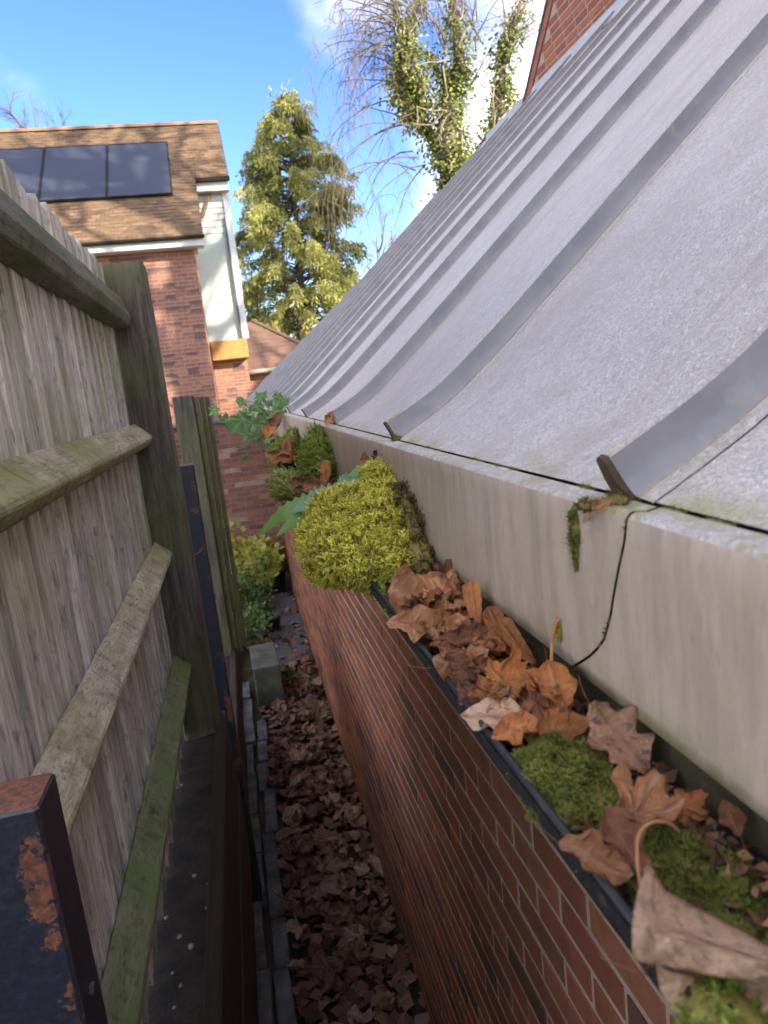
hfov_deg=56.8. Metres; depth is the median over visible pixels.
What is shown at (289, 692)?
path leaf
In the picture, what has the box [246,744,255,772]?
edging stone
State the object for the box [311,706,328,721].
path leaf
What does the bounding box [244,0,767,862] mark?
annexe roof
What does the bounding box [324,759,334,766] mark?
path leaf
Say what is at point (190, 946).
pebble
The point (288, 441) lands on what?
fallen leaf
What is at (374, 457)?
fallen leaf
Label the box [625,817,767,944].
moss carpet
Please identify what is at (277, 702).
path leaf
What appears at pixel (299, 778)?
path leaf
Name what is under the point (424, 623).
fallen leaf
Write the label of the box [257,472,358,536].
sow thistle
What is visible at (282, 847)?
path leaf
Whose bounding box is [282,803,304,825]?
path leaf
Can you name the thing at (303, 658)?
path leaf
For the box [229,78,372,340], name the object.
conifer tree
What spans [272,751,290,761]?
path leaf
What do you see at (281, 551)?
bronze plant
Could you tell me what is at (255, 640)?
path leaf
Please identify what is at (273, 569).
yellow leafed plant
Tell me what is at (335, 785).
path leaf
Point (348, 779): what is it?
path leaf
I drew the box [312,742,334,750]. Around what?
path leaf
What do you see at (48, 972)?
steel post
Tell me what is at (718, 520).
moss line
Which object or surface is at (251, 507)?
garden wall
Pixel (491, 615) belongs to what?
maple seed
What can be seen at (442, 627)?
maple seed
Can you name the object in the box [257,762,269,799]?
edging stone
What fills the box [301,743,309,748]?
path leaf
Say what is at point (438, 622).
fallen leaf
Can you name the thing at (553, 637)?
twig
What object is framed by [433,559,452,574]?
fallen leaf
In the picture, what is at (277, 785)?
path leaf
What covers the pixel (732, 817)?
fallen leaf
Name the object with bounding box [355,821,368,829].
path leaf
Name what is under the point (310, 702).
path leaf
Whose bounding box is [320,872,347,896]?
path leaf
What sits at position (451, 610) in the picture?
fallen leaf
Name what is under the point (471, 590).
fallen leaf
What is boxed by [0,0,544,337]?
sky
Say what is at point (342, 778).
path leaf
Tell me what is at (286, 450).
fallen leaf
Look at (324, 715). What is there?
path leaf
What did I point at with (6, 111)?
bare tree
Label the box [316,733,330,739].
path leaf
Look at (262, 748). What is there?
edging stone
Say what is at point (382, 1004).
path leaf
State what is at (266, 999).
edging stone
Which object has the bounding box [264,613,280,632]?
plant pot
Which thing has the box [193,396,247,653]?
slatted panel
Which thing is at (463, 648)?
fallen leaf
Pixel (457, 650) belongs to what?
maple seed
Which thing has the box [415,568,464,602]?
fallen leaf
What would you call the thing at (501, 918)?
brick wall
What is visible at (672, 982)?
fallen leaf
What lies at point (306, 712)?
path leaf
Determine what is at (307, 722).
path leaf
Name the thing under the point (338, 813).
path leaf
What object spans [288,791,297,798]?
path leaf
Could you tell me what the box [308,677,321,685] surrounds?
path leaf
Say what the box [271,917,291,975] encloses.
edging stone
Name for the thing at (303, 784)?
path leaf
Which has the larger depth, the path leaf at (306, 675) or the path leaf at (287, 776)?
the path leaf at (306, 675)
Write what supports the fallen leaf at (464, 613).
on the fallen leaf
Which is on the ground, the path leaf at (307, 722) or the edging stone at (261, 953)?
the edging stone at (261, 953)
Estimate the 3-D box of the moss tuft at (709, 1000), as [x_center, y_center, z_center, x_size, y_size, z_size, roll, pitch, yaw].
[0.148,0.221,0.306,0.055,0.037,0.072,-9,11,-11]
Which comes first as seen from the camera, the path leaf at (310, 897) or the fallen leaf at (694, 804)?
the fallen leaf at (694, 804)
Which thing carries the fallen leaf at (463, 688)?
on the leaf mould
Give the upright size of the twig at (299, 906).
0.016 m
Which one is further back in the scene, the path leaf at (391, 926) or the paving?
the paving
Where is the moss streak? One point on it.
(573, 536)
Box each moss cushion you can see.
[263,423,300,470]
[264,465,307,505]
[290,415,338,493]
[290,456,426,601]
[505,727,633,838]
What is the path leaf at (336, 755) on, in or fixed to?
on the leaf litter
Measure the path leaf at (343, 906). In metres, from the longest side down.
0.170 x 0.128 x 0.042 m
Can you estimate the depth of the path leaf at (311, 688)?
6.50 m
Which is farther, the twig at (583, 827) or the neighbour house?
the neighbour house
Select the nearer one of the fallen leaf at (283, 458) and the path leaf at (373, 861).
the fallen leaf at (283, 458)
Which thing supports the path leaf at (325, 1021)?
on the path leaf
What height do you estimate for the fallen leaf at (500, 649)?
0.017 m
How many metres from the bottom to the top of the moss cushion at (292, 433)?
0.223 m
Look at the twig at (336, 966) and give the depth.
3.35 m
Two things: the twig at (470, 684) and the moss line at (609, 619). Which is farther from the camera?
the twig at (470, 684)
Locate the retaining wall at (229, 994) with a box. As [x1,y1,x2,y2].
[201,616,258,1023]
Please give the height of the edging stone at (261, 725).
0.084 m
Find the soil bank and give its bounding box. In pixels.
[144,733,214,1023]
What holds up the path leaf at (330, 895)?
on the path leaf at (327, 886)
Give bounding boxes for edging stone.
[242,681,251,699]
[243,699,253,721]
[244,715,256,753]
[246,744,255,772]
[247,772,258,815]
[251,814,264,865]
[253,901,268,970]
[256,968,275,1023]
[257,720,267,743]
[257,740,268,767]
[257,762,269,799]
[257,853,266,908]
[262,833,277,865]
[264,788,277,839]
[266,864,284,920]
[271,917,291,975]
[273,968,296,1023]
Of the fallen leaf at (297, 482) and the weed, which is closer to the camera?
the fallen leaf at (297, 482)
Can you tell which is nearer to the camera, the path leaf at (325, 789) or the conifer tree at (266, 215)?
the path leaf at (325, 789)
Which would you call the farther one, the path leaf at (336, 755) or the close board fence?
the path leaf at (336, 755)
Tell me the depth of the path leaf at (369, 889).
3.85 m
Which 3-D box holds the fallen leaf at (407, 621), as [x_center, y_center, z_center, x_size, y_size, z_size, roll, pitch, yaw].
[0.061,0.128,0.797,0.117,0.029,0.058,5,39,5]
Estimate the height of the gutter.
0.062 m
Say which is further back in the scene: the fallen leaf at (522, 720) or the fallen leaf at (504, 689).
the fallen leaf at (504, 689)
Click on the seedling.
(353, 473)
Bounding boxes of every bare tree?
[0,82,93,127]
[360,207,399,275]
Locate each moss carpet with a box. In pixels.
[371,572,422,616]
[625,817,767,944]
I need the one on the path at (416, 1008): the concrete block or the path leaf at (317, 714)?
the concrete block
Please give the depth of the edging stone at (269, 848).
4.32 m
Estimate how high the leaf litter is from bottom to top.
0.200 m
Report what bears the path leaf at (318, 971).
on the leaf litter
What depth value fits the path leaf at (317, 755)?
5.29 m
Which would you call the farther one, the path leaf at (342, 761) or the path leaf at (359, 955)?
the path leaf at (342, 761)
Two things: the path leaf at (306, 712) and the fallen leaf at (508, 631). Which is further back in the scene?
the path leaf at (306, 712)
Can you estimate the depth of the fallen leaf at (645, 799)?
0.44 m
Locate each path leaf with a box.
[252,636,260,645]
[263,767,285,786]
[265,776,285,788]
[270,749,283,759]
[271,698,283,706]
[272,702,285,710]
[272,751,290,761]
[275,788,288,796]
[275,827,296,841]
[275,838,289,854]
[276,707,289,720]
[276,787,298,797]
[280,894,300,909]
[281,637,290,642]
[281,724,293,729]
[281,770,295,781]
[281,785,291,793]
[281,862,290,870]
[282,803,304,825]
[282,916,307,939]
[284,661,294,666]
[284,687,293,695]
[285,634,296,642]
[287,606,296,614]
[287,707,300,712]
[287,711,300,723]
[287,746,311,763]
[287,958,304,970]
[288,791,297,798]
[289,773,309,791]
[291,862,305,881]
[292,844,313,852]
[293,684,304,695]
[296,754,308,763]
[297,712,308,720]
[297,777,305,787]
[298,653,308,663]
[298,665,307,674]
[299,710,310,717]
[299,956,316,974]
[300,716,310,729]
[300,806,319,819]
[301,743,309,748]
[302,672,309,680]
[302,787,311,795]
[302,832,320,846]
[304,699,318,710]
[304,724,315,734]
[305,685,316,690]
[305,776,321,789]
[305,890,318,902]
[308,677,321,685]
[308,804,316,809]
[308,953,338,986]
[309,769,327,783]
[310,702,323,710]
[310,728,323,738]
[310,750,321,763]
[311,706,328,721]
[311,945,326,960]
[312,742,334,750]
[312,783,332,794]
[314,809,333,815]
[314,830,339,844]
[314,847,342,876]
[315,957,338,975]
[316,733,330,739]
[318,841,334,856]
[318,1018,343,1023]
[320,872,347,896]
[321,709,327,717]
[321,831,331,841]
[321,970,336,992]
[323,791,340,804]
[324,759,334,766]
[324,874,341,898]
[325,856,348,873]
[326,778,335,784]
[327,726,338,739]
[328,753,342,758]
[329,772,341,777]
[329,801,343,808]
[329,945,348,974]
[331,900,354,924]
[333,781,349,787]
[334,757,348,767]
[334,774,343,791]
[334,801,351,820]
[336,774,354,793]
[339,816,346,826]
[340,766,351,776]
[340,888,363,901]
[341,813,357,822]
[341,927,361,941]
[342,856,355,867]
[343,924,368,945]
[344,805,361,826]
[347,1004,374,1023]
[350,981,367,997]
[351,941,372,961]
[352,1018,363,1023]
[353,862,369,875]
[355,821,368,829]
[361,914,377,936]
[362,879,376,894]
[365,854,383,877]
[365,879,388,901]
[368,868,380,878]
[368,922,391,942]
[373,998,388,1009]
[380,910,394,922]
[386,944,399,956]
[387,920,395,930]
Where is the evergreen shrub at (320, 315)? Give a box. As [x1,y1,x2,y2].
[310,273,354,326]
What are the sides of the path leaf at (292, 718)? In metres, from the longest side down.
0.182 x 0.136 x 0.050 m
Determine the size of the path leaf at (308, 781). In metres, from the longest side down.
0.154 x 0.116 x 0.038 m
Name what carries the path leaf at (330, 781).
on the leaf litter
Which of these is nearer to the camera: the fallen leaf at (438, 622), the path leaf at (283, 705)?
the fallen leaf at (438, 622)
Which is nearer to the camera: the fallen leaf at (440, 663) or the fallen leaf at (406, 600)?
the fallen leaf at (440, 663)
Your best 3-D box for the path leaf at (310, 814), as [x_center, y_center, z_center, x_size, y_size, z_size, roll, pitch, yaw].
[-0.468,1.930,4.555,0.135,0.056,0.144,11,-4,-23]
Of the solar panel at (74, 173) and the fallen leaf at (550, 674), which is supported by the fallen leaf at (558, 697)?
the fallen leaf at (550, 674)
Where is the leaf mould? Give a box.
[263,439,767,910]
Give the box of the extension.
[223,319,299,392]
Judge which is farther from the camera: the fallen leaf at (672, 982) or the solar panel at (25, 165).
the solar panel at (25, 165)
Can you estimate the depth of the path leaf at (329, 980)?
3.27 m
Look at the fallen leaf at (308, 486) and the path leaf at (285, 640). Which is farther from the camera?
the path leaf at (285, 640)
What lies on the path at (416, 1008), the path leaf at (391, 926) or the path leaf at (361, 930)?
the path leaf at (361, 930)
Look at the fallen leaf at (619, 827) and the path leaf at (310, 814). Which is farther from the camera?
the path leaf at (310, 814)
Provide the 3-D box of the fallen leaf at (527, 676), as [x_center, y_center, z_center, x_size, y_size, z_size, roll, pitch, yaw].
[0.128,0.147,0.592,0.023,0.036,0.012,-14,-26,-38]
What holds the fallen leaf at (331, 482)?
on the leaf mould
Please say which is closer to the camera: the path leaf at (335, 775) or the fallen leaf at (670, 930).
the fallen leaf at (670, 930)
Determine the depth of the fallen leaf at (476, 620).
0.77 m
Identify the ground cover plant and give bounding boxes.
[225,554,276,620]
[238,600,276,643]
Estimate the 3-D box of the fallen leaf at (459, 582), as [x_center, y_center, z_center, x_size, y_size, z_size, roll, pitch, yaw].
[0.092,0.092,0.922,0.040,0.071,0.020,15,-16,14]
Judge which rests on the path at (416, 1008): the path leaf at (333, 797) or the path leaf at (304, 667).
the path leaf at (304, 667)
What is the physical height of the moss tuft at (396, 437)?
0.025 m
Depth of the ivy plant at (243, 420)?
3.58 m
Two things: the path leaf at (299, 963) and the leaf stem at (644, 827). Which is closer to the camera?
the leaf stem at (644, 827)
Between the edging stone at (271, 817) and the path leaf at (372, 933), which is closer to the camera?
the path leaf at (372, 933)
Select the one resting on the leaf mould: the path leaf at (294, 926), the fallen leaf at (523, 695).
the fallen leaf at (523, 695)
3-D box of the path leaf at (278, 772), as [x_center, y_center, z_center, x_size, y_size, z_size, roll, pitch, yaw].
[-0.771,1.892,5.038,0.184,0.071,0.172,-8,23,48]
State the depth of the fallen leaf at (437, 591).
0.88 m
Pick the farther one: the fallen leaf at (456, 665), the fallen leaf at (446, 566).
the fallen leaf at (446, 566)
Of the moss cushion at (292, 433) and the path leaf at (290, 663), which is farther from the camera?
the path leaf at (290, 663)
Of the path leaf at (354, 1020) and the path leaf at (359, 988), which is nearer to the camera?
the path leaf at (354, 1020)
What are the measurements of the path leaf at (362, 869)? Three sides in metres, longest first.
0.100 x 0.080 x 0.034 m
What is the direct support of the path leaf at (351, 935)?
on the path leaf at (361, 930)
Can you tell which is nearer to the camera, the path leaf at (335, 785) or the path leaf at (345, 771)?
the path leaf at (335, 785)
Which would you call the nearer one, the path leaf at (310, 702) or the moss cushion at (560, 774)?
the moss cushion at (560, 774)
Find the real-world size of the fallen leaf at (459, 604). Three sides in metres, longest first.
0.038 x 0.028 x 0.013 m
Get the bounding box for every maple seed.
[439,615,469,632]
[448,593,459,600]
[451,648,461,684]
[482,606,511,655]
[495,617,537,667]
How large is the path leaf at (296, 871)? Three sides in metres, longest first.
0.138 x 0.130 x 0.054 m
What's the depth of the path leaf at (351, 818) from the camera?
4.46 m
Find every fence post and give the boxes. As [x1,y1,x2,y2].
[102,261,219,740]
[172,396,232,656]
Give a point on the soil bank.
(184, 900)
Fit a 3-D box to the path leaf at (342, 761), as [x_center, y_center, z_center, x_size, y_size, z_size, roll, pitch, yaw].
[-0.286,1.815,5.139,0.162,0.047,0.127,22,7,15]
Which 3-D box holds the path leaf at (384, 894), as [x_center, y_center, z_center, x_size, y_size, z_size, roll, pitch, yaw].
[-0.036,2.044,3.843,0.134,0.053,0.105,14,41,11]
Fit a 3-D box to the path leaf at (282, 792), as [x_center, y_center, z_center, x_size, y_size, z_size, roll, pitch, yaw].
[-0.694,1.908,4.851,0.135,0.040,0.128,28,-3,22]
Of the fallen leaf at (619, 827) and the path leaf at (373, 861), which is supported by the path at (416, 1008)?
the path leaf at (373, 861)
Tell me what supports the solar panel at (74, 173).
attached to the neighbour house
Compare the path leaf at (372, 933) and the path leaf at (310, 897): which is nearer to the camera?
the path leaf at (372, 933)
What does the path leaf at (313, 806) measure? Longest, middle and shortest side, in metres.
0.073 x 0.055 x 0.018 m
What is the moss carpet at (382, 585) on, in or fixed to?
on the leaf mould
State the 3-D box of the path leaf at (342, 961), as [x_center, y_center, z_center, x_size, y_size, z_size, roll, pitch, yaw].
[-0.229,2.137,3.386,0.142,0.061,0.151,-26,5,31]
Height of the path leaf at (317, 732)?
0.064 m
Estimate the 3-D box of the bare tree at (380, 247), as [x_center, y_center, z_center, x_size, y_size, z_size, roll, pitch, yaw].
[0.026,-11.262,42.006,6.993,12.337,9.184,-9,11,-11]
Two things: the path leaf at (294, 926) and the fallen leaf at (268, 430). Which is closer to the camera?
the fallen leaf at (268, 430)
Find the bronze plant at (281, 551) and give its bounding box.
[266,535,287,573]
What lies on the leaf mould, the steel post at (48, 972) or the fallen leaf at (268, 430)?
the fallen leaf at (268, 430)
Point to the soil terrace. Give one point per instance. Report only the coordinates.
(227, 659)
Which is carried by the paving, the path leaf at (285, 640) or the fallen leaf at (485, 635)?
the path leaf at (285, 640)
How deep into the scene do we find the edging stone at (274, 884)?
3.93 m
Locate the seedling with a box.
[349,466,362,476]
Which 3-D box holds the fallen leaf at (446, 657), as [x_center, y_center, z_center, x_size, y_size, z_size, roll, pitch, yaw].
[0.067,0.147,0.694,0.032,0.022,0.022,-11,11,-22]
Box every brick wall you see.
[271,466,678,1023]
[522,0,616,103]
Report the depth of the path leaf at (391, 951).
3.41 m
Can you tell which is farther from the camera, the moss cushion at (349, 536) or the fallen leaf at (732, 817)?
the moss cushion at (349, 536)
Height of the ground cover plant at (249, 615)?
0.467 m
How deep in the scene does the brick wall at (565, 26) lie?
6.73 m
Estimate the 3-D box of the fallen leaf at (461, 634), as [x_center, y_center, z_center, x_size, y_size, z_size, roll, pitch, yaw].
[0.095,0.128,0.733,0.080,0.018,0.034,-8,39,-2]
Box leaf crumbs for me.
[285,459,767,970]
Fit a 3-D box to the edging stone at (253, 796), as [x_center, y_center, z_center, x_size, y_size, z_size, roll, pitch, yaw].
[-0.910,1.980,4.890,0.085,0.118,0.508,-7,11,-10]
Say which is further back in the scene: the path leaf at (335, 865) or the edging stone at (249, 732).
the edging stone at (249, 732)
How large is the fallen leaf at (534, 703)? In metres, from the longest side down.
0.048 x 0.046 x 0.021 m
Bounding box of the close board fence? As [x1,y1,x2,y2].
[0,159,191,1023]
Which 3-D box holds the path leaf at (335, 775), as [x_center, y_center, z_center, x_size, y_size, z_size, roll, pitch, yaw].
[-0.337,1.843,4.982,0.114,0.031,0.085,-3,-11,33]
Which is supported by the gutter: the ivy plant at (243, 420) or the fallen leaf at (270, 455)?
the fallen leaf at (270, 455)
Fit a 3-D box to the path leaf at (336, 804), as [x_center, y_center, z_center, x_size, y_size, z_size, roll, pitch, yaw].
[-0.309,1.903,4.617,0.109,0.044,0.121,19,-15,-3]
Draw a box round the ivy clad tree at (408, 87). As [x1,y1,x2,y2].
[284,0,543,282]
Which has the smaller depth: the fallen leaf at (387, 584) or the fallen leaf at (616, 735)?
the fallen leaf at (616, 735)
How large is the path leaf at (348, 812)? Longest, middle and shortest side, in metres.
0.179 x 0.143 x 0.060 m
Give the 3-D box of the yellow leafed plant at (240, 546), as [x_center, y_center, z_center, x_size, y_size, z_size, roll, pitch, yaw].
[-1.857,0.600,9.866,0.974,1.211,0.813,-9,11,-11]
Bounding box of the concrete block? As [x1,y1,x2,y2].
[249,642,285,713]
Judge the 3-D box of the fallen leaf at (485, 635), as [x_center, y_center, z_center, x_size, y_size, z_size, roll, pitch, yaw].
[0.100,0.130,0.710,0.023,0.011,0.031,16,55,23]
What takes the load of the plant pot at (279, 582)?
on the paving
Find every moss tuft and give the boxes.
[391,433,402,440]
[550,617,562,644]
[570,487,632,514]
[657,969,767,1023]
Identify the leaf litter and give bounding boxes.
[252,587,429,1023]
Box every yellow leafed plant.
[222,520,284,592]
[243,534,284,582]
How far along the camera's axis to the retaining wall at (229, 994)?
1.98 m
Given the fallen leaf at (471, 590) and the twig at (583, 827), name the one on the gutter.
the twig at (583, 827)
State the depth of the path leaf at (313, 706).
6.06 m
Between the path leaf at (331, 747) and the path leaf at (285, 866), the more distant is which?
the path leaf at (331, 747)
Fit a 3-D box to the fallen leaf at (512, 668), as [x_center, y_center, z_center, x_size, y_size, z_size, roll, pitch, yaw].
[0.107,0.142,0.607,0.066,0.025,0.053,-22,48,2]
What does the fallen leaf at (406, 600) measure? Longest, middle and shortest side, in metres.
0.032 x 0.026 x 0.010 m
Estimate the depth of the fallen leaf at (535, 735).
0.58 m
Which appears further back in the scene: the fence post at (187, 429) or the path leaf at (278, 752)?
the path leaf at (278, 752)
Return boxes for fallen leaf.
[259,423,278,438]
[265,449,282,460]
[267,412,283,427]
[271,453,298,464]
[282,446,295,466]
[283,436,294,448]
[288,476,310,488]
[291,478,320,493]
[315,477,340,488]
[319,460,330,486]
[322,411,334,429]
[360,452,368,462]
[371,450,382,460]
[385,582,390,593]
[386,604,451,642]
[387,564,452,613]
[400,593,421,607]
[406,596,434,609]
[407,643,488,682]
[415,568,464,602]
[419,619,433,629]
[423,639,429,645]
[424,586,442,607]
[428,640,438,653]
[429,593,441,608]
[431,618,444,642]
[431,636,455,653]
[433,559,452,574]
[439,620,487,648]
[443,650,451,660]
[444,599,465,612]
[445,613,465,646]
[446,608,460,614]
[447,651,477,683]
[452,566,464,588]
[456,682,480,705]
[460,611,485,626]
[460,697,522,730]
[462,581,481,622]
[462,644,488,658]
[464,656,487,674]
[469,618,480,623]
[470,675,494,708]
[472,629,494,648]
[476,637,505,655]
[476,675,529,705]
[485,640,539,710]
[488,644,507,660]
[490,679,518,697]
[491,710,537,745]
[511,707,589,742]
[514,683,568,720]
[522,671,543,696]
[523,732,539,741]
[533,641,578,709]
[536,822,632,885]
[543,694,571,708]
[578,676,654,774]
[581,513,593,522]
[592,498,611,513]
[596,778,651,873]
[599,955,767,1017]
[610,759,685,824]
[632,861,767,980]
[674,788,708,825]
[718,799,746,850]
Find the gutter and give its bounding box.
[260,435,767,1013]
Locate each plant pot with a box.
[264,566,286,593]
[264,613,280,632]
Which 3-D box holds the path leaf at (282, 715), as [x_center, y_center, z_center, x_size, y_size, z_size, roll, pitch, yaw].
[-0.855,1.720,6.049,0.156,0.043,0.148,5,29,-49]
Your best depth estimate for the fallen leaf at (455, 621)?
0.77 m
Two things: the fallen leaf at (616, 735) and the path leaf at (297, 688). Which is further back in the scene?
the path leaf at (297, 688)
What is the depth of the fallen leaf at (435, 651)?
0.80 m
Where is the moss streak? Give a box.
[563,505,581,572]
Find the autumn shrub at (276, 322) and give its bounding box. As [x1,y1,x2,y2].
[250,309,307,339]
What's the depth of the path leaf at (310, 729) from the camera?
5.71 m
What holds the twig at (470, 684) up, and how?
on the gutter
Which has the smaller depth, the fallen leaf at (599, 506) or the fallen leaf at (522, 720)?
the fallen leaf at (599, 506)
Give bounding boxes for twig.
[267,886,303,909]
[268,965,339,968]
[451,675,489,692]
[550,618,559,660]
[570,826,598,830]
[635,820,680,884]
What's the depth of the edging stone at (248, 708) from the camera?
6.24 m
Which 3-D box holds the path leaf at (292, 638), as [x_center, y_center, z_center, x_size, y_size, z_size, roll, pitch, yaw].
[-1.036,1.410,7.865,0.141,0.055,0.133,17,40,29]
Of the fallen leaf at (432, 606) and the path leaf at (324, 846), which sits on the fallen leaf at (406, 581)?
the fallen leaf at (432, 606)
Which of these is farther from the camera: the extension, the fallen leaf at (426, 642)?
the extension
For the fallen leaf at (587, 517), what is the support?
on the annexe roof
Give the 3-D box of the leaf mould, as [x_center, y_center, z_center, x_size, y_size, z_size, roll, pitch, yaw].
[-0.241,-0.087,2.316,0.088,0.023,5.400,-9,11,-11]
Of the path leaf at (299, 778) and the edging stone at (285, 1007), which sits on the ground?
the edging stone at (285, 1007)
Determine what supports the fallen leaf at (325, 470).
on the fallen leaf at (331, 482)
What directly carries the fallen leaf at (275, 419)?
attached to the annexe roof
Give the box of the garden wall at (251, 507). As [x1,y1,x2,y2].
[145,419,286,576]
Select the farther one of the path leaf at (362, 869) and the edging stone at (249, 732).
the edging stone at (249, 732)
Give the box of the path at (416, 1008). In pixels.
[252,574,430,1023]
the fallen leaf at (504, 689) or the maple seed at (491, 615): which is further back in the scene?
the maple seed at (491, 615)
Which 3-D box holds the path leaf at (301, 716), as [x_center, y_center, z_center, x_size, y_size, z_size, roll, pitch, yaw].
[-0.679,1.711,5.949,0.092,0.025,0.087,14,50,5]
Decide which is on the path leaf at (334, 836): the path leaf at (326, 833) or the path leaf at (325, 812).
the path leaf at (326, 833)
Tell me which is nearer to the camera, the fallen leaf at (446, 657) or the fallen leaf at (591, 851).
the fallen leaf at (591, 851)
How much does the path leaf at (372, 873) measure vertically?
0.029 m
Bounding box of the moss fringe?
[377,477,435,574]
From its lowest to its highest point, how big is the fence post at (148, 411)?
1.714 m
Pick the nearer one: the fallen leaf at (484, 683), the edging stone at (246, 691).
the fallen leaf at (484, 683)
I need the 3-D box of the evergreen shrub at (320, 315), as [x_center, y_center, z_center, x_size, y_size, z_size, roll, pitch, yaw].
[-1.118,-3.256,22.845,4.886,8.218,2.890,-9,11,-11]
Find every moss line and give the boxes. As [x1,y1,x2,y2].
[330,423,737,526]
[597,517,628,648]
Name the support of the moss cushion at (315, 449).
on the gutter
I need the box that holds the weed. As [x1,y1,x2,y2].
[281,664,298,687]
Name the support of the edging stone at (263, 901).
on the ground
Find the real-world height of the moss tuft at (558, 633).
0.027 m
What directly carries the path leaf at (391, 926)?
on the leaf litter
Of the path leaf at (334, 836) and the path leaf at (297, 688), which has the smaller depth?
the path leaf at (334, 836)
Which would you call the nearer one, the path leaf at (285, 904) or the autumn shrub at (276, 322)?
the path leaf at (285, 904)
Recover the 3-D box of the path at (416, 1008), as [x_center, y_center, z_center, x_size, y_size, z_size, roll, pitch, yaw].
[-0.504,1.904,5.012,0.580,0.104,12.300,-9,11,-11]
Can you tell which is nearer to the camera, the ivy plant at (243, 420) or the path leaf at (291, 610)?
the ivy plant at (243, 420)
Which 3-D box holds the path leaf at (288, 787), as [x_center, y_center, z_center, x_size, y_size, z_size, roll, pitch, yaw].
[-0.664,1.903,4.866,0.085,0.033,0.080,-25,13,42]
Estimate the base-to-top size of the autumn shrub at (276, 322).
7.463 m
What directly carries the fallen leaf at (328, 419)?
on the annexe roof
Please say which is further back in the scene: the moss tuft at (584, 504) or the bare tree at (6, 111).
the bare tree at (6, 111)
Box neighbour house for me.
[0,120,251,424]
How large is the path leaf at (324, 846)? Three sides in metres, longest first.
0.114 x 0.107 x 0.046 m
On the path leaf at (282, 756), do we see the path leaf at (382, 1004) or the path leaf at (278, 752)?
the path leaf at (278, 752)
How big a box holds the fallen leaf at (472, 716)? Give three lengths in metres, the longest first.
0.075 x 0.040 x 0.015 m
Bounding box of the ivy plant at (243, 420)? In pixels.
[208,389,289,461]
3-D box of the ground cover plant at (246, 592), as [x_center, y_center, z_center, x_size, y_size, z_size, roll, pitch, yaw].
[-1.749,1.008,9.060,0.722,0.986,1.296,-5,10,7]
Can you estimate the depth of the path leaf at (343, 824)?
4.50 m
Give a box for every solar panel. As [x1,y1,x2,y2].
[0,147,44,199]
[39,144,106,201]
[107,141,172,198]
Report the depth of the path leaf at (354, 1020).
3.03 m
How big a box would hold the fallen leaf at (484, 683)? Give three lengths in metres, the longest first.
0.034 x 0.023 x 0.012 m
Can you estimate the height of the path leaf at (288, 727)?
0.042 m
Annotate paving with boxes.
[242,582,313,667]
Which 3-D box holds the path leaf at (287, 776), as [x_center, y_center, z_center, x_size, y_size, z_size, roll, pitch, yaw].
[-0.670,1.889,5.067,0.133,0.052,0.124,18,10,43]
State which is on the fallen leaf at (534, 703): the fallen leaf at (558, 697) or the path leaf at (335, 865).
the fallen leaf at (558, 697)
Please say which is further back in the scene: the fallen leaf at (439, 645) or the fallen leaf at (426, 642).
the fallen leaf at (426, 642)
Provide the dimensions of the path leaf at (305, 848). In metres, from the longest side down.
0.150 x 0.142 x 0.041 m
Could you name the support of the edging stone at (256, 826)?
on the ground
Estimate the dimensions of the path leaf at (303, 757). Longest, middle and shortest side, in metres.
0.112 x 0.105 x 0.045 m
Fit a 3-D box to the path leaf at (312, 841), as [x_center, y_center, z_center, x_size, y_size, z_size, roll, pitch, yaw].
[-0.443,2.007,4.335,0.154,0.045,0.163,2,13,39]
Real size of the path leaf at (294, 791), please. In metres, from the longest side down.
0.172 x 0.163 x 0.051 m
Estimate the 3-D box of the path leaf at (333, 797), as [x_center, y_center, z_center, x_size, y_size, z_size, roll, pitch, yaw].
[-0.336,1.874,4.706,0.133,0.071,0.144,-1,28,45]
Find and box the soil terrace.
[225,657,229,685]
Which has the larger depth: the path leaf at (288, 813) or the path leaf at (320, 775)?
the path leaf at (320, 775)
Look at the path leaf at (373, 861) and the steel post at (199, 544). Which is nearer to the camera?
the steel post at (199, 544)
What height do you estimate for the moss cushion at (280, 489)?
0.154 m
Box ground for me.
[241,598,291,1023]
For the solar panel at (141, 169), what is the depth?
14.76 m
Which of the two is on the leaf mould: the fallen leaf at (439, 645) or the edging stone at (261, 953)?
the fallen leaf at (439, 645)
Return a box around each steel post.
[0,773,107,1023]
[179,463,262,901]
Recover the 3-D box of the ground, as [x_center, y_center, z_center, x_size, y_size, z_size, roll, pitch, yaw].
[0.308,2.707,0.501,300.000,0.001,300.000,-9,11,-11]
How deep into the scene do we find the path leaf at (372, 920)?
3.63 m
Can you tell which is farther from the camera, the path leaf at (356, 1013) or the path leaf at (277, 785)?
the path leaf at (277, 785)
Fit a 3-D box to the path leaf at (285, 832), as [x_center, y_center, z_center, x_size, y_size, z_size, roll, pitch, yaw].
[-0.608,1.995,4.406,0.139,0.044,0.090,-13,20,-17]
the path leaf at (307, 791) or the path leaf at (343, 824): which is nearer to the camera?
the path leaf at (343, 824)
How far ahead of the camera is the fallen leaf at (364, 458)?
1.33 m

